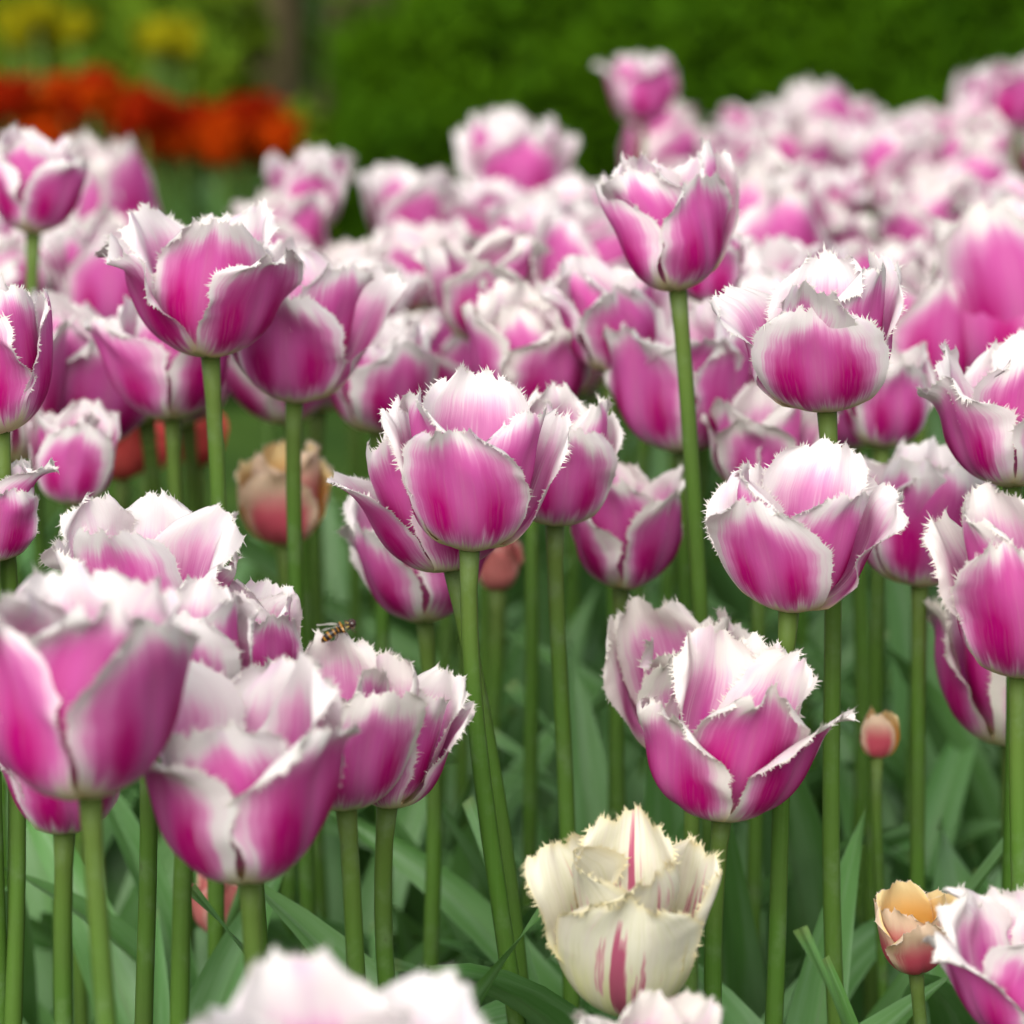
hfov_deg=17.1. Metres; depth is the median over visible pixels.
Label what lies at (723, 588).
fringed tulip
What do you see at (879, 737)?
fringed tulip
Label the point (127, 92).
orange flower
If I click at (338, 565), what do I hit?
fringed tulip
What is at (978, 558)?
fringed tulip
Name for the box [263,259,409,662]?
fringed tulip
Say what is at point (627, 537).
fringed tulip
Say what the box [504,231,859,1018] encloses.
fringed tulip
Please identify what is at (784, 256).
fringed tulip
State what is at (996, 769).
fringed tulip
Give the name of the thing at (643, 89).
fringed tulip
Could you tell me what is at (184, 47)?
yellow flower
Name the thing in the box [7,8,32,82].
yellow flower
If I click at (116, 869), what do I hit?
fringed tulip
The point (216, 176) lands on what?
orange flower
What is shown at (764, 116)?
fringed tulip
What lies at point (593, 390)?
back bed soil
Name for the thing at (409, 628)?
fringed tulip
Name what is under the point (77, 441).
fringed tulip
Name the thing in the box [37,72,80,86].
orange flower
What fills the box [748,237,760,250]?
fringed tulip
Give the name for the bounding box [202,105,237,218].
red flower
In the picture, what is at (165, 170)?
red flower
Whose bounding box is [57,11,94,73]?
yellow flower
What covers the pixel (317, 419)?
fringed tulip
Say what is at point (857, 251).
fringed tulip
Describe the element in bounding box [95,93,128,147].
orange flower
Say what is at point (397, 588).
fringed tulip
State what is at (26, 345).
fringed tulip
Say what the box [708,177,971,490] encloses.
fringed tulip
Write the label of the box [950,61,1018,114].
fringed tulip
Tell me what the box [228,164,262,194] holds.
orange flower
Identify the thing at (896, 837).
fringed tulip
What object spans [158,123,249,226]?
red flower
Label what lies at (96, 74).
red flower
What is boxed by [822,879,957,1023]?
fringed tulip
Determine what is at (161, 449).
coral tulip
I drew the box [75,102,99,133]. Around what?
red flower
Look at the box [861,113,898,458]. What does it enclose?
fringed tulip
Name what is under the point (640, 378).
fringed tulip
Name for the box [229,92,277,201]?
red flower
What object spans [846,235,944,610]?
fringed tulip
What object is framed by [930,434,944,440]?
fringed tulip
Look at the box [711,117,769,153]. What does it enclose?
fringed tulip
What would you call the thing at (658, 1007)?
fringed tulip
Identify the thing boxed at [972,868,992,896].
fringed tulip
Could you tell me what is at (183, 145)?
orange flower
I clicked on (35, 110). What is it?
orange flower
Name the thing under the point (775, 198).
fringed tulip
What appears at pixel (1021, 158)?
fringed tulip
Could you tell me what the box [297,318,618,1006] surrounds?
fringed tulip
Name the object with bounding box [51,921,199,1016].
fringed tulip
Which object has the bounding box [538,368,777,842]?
fringed tulip
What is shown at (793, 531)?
fringed tulip
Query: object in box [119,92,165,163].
red flower
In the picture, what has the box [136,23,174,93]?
yellow flower
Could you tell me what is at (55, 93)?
orange flower
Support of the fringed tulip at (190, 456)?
on the flower bed soil
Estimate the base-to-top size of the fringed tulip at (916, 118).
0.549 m
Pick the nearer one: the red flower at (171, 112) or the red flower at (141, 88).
the red flower at (171, 112)
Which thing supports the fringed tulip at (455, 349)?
on the flower bed soil
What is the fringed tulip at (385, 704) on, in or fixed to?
on the flower bed soil
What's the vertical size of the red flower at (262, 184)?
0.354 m
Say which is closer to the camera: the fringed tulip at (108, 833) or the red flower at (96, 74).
the fringed tulip at (108, 833)
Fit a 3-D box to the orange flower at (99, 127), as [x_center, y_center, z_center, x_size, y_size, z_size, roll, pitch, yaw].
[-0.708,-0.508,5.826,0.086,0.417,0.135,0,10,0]
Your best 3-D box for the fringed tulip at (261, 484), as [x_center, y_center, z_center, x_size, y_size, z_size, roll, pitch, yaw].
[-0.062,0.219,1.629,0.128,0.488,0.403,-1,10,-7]
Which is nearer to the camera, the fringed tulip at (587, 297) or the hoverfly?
the hoverfly
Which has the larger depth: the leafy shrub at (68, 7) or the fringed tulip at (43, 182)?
the leafy shrub at (68, 7)
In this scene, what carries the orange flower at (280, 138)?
on the back bed soil
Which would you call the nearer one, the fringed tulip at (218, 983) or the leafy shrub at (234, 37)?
the fringed tulip at (218, 983)
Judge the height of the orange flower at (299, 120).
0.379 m
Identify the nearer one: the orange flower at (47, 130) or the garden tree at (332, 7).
the orange flower at (47, 130)
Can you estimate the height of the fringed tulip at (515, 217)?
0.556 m
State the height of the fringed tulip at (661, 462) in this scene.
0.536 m
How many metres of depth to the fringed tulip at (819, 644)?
2.04 m
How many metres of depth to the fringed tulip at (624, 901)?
1.19 m
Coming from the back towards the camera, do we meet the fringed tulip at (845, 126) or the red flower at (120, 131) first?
the red flower at (120, 131)
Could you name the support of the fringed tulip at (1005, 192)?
on the flower bed soil
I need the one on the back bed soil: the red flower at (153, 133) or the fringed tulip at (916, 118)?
the red flower at (153, 133)
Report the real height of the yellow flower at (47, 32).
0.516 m
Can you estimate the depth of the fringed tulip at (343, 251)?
2.22 m
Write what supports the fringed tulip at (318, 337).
on the flower bed soil
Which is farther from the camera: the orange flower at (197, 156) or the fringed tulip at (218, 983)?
the orange flower at (197, 156)
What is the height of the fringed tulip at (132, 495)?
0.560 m
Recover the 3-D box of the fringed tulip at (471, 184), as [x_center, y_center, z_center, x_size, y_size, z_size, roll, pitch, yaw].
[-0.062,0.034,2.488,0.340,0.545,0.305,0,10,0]
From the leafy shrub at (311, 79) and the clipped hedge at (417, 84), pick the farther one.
the leafy shrub at (311, 79)
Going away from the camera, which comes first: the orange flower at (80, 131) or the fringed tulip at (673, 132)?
the fringed tulip at (673, 132)
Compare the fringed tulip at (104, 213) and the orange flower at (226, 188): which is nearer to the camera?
the fringed tulip at (104, 213)
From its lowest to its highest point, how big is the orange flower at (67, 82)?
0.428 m
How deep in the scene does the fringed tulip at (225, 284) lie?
1.38 m
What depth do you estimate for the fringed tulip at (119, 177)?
2.29 m
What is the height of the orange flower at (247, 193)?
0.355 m
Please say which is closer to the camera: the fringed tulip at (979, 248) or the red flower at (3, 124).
the fringed tulip at (979, 248)
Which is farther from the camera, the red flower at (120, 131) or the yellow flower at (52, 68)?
the yellow flower at (52, 68)
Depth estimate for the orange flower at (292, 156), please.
5.78 m
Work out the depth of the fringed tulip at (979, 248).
1.72 m
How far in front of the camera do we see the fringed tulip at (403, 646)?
2.06 m
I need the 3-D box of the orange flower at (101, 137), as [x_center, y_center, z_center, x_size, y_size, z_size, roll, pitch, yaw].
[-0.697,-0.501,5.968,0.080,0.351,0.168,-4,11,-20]
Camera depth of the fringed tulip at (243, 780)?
1.09 m
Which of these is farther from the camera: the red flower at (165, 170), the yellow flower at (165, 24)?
the yellow flower at (165, 24)
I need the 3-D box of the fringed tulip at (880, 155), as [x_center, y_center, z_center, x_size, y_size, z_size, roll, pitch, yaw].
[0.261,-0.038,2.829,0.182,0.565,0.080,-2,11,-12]
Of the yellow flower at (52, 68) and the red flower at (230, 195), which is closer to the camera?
the red flower at (230, 195)
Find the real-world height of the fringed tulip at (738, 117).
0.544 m
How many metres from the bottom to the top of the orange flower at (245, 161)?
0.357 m
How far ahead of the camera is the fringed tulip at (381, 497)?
1.32 m
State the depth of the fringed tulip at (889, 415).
1.55 m
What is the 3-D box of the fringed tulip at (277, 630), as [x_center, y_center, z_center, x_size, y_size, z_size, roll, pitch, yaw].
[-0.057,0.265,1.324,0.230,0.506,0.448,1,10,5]
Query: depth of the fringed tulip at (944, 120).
3.35 m
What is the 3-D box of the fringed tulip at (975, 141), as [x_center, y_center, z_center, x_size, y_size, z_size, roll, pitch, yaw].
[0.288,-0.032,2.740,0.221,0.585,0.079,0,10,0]
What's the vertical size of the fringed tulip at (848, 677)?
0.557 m
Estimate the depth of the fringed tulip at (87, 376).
1.65 m
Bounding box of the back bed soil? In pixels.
[227,369,599,395]
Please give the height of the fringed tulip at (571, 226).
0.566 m
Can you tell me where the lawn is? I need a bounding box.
[26,0,871,584]
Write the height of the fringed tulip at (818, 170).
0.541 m
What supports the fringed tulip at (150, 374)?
on the flower bed soil
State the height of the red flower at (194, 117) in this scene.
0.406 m
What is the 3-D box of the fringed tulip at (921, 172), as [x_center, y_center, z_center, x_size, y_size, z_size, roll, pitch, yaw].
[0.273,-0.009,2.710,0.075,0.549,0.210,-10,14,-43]
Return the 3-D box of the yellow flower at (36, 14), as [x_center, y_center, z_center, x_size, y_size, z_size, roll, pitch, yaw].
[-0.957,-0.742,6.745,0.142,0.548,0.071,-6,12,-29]
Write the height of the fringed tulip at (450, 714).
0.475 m
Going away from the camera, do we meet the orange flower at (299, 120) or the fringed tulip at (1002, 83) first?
the fringed tulip at (1002, 83)
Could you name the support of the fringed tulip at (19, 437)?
on the flower bed soil
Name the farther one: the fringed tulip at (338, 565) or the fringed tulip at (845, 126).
the fringed tulip at (845, 126)
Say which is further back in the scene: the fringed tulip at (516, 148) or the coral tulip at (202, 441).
the fringed tulip at (516, 148)
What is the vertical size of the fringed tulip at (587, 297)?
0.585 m
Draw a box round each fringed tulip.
[0,121,90,950]
[0,217,64,583]
[0,224,82,588]
[0,255,21,284]
[0,270,52,1023]
[0,312,78,1023]
[0,455,94,1023]
[0,558,203,1023]
[0,761,281,1023]
[1,196,506,1023]
[4,235,581,999]
[19,541,33,574]
[20,127,266,584]
[22,398,399,1023]
[25,288,173,1012]
[29,301,281,945]
[37,488,541,1023]
[38,294,240,1023]
[40,216,154,823]
[48,490,137,573]
[51,203,348,597]
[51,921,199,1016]
[103,784,138,851]
[144,649,362,977]
[156,382,228,511]
[169,574,259,1023]
[181,461,368,612]
[192,432,538,983]
[194,943,485,1023]
[208,571,586,1010]
[224,355,603,956]
[226,187,418,675]
[233,440,531,979]
[237,215,636,654]
[248,176,525,655]
[257,628,948,1023]
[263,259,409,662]
[264,144,524,631]
[264,359,573,1023]
[267,276,909,951]
[278,311,451,892]
[281,240,564,884]
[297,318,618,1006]
[305,257,604,753]
[313,237,375,651]
[317,452,677,960]
[323,271,909,867]
[325,266,885,843]
[328,137,797,1023]
[333,184,544,512]
[337,162,564,646]
[337,478,675,1023]
[340,661,478,991]
[357,315,644,926]
[362,234,631,652]
[371,174,717,673]
[375,461,926,1023]
[392,227,889,963]
[393,308,607,952]
[394,380,837,1002]
[411,341,937,1020]
[429,593,751,1023]
[438,617,1000,768]
[442,294,1000,1020]
[453,105,622,630]
[467,175,483,188]
[478,233,889,686]
[478,234,1001,848]
[486,198,631,656]
[494,342,977,1022]
[499,270,599,844]
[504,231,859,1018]
[519,802,722,1021]
[521,169,603,567]
[527,381,1002,1023]
[532,197,822,753]
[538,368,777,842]
[539,253,701,844]
[539,448,868,626]
[540,631,643,839]
[568,986,725,1023]
[590,100,774,377]
[593,50,719,500]
[600,451,852,648]
[621,98,710,453]
[622,417,653,482]
[637,621,858,1023]
[640,297,909,861]
[647,579,870,650]
[653,447,713,556]
[656,568,870,709]
[659,157,687,169]
[698,128,717,448]
[698,244,908,1023]
[702,435,909,1023]
[706,159,869,634]
[706,198,873,626]
[707,594,979,875]
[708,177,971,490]
[711,112,840,494]
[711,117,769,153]
[718,134,761,165]
[734,143,891,765]
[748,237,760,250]
[757,98,781,124]
[766,110,861,171]
[769,76,896,459]
[791,158,836,176]
[793,882,1023,1023]
[804,256,967,1012]
[808,186,1023,621]
[809,164,874,215]
[814,624,999,875]
[817,236,927,840]
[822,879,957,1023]
[838,124,925,451]
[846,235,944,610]
[852,96,939,417]
[854,436,1000,1023]
[860,706,899,1001]
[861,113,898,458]
[866,108,934,131]
[866,159,977,569]
[867,173,1023,588]
[883,271,980,886]
[883,696,1000,755]
[887,703,892,711]
[909,132,1023,444]
[915,327,1023,1023]
[917,103,972,408]
[917,121,939,406]
[921,106,1015,185]
[921,481,1023,891]
[923,596,1005,1023]
[928,58,1023,445]
[928,185,994,606]
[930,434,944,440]
[931,193,1023,878]
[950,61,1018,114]
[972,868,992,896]
[992,760,1000,784]
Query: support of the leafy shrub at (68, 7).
on the back bed soil
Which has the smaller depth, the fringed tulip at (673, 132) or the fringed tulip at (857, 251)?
the fringed tulip at (857, 251)
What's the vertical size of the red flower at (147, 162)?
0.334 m
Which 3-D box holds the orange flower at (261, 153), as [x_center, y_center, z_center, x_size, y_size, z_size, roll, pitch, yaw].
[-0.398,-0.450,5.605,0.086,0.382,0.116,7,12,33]
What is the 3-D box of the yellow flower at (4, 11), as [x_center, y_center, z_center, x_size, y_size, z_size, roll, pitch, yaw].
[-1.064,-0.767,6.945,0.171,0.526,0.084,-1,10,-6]
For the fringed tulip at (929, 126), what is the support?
on the flower bed soil
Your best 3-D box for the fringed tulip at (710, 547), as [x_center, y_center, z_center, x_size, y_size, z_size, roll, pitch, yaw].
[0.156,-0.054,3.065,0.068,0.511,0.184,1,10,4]
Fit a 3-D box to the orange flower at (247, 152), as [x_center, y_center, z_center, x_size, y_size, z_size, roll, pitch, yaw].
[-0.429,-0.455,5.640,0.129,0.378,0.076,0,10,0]
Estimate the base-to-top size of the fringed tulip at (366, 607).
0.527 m
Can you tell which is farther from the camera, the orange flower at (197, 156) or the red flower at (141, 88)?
the red flower at (141, 88)
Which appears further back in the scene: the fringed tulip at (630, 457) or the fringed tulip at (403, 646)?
the fringed tulip at (630, 457)
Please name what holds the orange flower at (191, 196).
on the back bed soil
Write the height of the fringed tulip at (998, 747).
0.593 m
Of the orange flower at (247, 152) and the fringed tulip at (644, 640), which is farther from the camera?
the orange flower at (247, 152)
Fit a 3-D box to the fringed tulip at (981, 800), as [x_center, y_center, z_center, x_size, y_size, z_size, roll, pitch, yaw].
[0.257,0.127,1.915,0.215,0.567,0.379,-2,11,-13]
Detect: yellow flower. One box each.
[0,6,12,77]
[0,18,33,73]
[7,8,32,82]
[13,0,58,88]
[18,14,59,87]
[42,30,67,74]
[49,11,61,75]
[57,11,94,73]
[130,24,152,88]
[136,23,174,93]
[142,17,178,94]
[154,17,189,98]
[157,17,195,99]
[169,30,200,102]
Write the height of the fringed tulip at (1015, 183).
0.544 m
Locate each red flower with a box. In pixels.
[0,72,36,130]
[0,116,6,135]
[59,85,89,135]
[73,64,121,89]
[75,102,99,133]
[111,120,134,143]
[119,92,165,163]
[122,83,158,94]
[128,122,172,173]
[145,154,165,170]
[154,94,182,213]
[157,160,169,212]
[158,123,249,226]
[164,153,177,221]
[167,115,190,220]
[181,102,209,219]
[188,98,220,216]
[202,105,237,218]
[213,98,232,208]
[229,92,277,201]
[229,168,249,204]
[229,180,266,214]
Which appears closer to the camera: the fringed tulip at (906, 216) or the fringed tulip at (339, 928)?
the fringed tulip at (339, 928)
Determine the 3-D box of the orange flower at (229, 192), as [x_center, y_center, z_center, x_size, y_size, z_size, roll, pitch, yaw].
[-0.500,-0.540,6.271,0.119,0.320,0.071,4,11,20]
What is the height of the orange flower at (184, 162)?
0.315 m
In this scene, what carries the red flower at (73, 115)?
on the back bed soil
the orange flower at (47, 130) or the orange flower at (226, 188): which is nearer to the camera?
the orange flower at (47, 130)
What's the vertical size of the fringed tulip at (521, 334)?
0.570 m
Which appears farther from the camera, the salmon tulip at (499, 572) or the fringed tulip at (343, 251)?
the fringed tulip at (343, 251)
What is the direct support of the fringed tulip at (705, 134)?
on the flower bed soil
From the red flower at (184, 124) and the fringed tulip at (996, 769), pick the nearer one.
the fringed tulip at (996, 769)
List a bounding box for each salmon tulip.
[107,795,237,989]
[479,540,522,754]
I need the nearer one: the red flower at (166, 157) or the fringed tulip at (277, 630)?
the fringed tulip at (277, 630)
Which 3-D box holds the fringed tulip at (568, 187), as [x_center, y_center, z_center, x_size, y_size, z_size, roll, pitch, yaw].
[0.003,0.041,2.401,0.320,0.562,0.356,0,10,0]
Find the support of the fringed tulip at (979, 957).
on the flower bed soil
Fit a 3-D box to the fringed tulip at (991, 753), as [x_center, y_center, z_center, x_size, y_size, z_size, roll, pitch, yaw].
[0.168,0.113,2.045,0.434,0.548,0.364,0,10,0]
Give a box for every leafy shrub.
[0,0,121,82]
[33,0,282,105]
[247,93,332,239]
[303,0,324,109]
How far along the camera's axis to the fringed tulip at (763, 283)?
1.80 m
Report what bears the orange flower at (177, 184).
on the back bed soil
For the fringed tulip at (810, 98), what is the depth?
3.16 m
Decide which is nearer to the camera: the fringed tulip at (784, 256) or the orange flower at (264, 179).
the fringed tulip at (784, 256)
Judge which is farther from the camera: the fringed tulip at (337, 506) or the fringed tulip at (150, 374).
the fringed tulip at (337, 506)
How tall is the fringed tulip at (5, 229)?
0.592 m
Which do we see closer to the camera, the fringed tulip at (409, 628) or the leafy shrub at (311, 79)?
the fringed tulip at (409, 628)
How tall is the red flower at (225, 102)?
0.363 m
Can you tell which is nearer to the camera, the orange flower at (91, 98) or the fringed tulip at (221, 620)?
the fringed tulip at (221, 620)
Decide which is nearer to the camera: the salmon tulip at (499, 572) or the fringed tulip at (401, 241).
the salmon tulip at (499, 572)
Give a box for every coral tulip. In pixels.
[112,421,456,889]
[120,415,227,822]
[142,424,166,496]
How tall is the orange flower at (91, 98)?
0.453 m
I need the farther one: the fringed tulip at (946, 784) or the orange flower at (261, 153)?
the orange flower at (261, 153)
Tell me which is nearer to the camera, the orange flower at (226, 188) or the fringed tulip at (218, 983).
the fringed tulip at (218, 983)
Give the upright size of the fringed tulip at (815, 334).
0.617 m
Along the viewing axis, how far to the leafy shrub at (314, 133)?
6.84 m
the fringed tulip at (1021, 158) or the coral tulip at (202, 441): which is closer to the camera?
the coral tulip at (202, 441)
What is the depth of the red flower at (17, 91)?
5.44 m
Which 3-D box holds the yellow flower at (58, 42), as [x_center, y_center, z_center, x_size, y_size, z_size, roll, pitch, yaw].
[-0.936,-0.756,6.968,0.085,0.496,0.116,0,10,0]
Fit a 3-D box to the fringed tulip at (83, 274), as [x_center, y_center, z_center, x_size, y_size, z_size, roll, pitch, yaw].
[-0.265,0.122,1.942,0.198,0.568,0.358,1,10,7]
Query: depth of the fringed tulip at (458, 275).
1.74 m
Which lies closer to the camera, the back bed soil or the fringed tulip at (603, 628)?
the fringed tulip at (603, 628)
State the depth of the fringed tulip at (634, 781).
2.04 m
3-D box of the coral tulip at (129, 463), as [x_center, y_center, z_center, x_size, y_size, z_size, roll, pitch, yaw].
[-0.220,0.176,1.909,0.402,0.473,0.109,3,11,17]
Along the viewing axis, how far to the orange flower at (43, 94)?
5.79 m
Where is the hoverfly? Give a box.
[316,619,356,642]
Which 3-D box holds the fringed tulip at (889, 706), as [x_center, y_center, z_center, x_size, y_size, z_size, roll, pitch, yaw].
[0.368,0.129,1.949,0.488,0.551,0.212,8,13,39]
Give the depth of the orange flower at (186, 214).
6.32 m
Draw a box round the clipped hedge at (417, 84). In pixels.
[319,0,1023,244]
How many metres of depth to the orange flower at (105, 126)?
5.77 m
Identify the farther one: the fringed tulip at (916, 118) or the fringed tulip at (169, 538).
the fringed tulip at (916, 118)
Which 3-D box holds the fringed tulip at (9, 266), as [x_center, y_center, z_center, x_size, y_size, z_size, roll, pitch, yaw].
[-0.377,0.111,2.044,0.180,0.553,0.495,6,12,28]
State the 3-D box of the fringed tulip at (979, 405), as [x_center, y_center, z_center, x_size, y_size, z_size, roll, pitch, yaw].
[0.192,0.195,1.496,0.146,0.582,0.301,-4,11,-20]
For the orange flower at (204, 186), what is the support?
on the back bed soil
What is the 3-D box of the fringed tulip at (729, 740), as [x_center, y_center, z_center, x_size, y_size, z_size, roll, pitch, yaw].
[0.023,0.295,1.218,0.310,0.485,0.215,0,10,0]
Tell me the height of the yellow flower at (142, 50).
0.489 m
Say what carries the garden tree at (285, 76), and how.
on the lawn
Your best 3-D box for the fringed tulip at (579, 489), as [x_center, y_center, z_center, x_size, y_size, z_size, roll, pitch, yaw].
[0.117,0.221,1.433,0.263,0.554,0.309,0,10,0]
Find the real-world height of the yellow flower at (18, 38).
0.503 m
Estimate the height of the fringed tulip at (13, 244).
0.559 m
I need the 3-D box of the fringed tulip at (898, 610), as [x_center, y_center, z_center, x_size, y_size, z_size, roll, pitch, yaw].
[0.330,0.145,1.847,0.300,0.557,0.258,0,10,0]
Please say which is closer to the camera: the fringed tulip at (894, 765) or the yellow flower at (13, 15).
the fringed tulip at (894, 765)
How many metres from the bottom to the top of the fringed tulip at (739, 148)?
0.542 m
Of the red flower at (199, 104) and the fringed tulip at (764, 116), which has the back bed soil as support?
the red flower at (199, 104)
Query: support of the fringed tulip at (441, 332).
on the flower bed soil
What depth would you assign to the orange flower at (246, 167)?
5.86 m
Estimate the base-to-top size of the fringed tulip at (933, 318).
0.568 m
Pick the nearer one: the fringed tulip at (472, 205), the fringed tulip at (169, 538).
the fringed tulip at (169, 538)
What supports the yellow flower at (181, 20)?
on the back bed soil
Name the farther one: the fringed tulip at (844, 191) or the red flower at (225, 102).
the red flower at (225, 102)
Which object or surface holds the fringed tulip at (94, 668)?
on the flower bed soil
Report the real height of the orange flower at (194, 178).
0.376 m
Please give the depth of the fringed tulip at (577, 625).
2.00 m
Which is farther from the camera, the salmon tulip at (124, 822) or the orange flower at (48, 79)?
the orange flower at (48, 79)
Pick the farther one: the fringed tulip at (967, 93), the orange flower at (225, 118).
the orange flower at (225, 118)
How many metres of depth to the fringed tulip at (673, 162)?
3.20 m
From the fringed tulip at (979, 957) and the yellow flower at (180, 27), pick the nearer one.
the fringed tulip at (979, 957)
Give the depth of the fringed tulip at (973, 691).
1.48 m
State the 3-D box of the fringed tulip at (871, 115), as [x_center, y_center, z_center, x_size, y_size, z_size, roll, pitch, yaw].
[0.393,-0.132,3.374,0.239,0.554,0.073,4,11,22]
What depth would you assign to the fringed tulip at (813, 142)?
2.88 m
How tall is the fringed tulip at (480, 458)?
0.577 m
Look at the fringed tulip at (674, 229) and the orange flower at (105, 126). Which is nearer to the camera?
the fringed tulip at (674, 229)
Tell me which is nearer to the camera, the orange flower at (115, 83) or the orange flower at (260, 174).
the orange flower at (115, 83)
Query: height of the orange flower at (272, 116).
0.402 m
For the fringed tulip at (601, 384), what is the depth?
2.52 m
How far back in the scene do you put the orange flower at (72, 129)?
5.89 m
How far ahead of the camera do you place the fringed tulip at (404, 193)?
2.38 m
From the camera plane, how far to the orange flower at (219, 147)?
5.39 m
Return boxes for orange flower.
[12,95,52,126]
[18,119,70,146]
[34,85,59,113]
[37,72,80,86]
[49,86,69,137]
[60,78,93,133]
[64,83,82,136]
[68,79,112,138]
[70,124,75,137]
[72,82,200,205]
[80,123,106,138]
[90,80,126,147]
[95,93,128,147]
[97,131,105,146]
[103,89,133,129]
[114,89,149,98]
[137,131,168,201]
[165,185,215,215]
[166,130,195,225]
[175,161,178,221]
[182,159,196,190]
[183,165,188,221]
[185,106,224,225]
[186,108,239,223]
[186,166,228,220]
[191,122,244,217]
[192,144,204,221]
[193,159,268,220]
[195,117,304,216]
[197,164,215,208]
[215,167,258,186]
[227,163,249,179]
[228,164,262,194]
[228,172,247,209]
[235,113,328,233]
[236,123,254,200]
[242,158,248,199]
[243,155,268,204]
[250,122,300,161]
[262,166,266,190]
[271,114,303,131]
[284,140,300,162]
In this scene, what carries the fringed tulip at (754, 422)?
on the flower bed soil
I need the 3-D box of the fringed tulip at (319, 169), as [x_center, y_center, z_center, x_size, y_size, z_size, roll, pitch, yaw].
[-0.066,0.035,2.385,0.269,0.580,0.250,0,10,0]
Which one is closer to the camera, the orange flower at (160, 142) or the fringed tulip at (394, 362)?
the fringed tulip at (394, 362)
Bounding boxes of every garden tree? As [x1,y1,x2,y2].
[236,0,303,103]
[316,0,405,111]
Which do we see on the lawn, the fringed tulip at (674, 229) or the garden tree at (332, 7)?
the garden tree at (332, 7)
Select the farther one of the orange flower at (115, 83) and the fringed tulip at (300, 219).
the orange flower at (115, 83)
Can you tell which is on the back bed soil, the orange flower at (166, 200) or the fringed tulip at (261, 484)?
the orange flower at (166, 200)
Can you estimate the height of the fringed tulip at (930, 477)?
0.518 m
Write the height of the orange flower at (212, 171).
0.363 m
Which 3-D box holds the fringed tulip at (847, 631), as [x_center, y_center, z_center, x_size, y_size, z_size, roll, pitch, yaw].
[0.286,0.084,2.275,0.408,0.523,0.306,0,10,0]
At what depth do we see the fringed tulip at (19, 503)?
1.29 m
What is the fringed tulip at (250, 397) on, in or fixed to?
on the flower bed soil
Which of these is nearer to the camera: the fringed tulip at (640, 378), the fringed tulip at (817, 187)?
the fringed tulip at (640, 378)
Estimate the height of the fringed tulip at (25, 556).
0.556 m
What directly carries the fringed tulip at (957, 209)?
on the flower bed soil
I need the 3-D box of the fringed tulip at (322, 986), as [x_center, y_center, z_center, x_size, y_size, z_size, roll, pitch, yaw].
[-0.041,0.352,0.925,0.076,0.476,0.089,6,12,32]

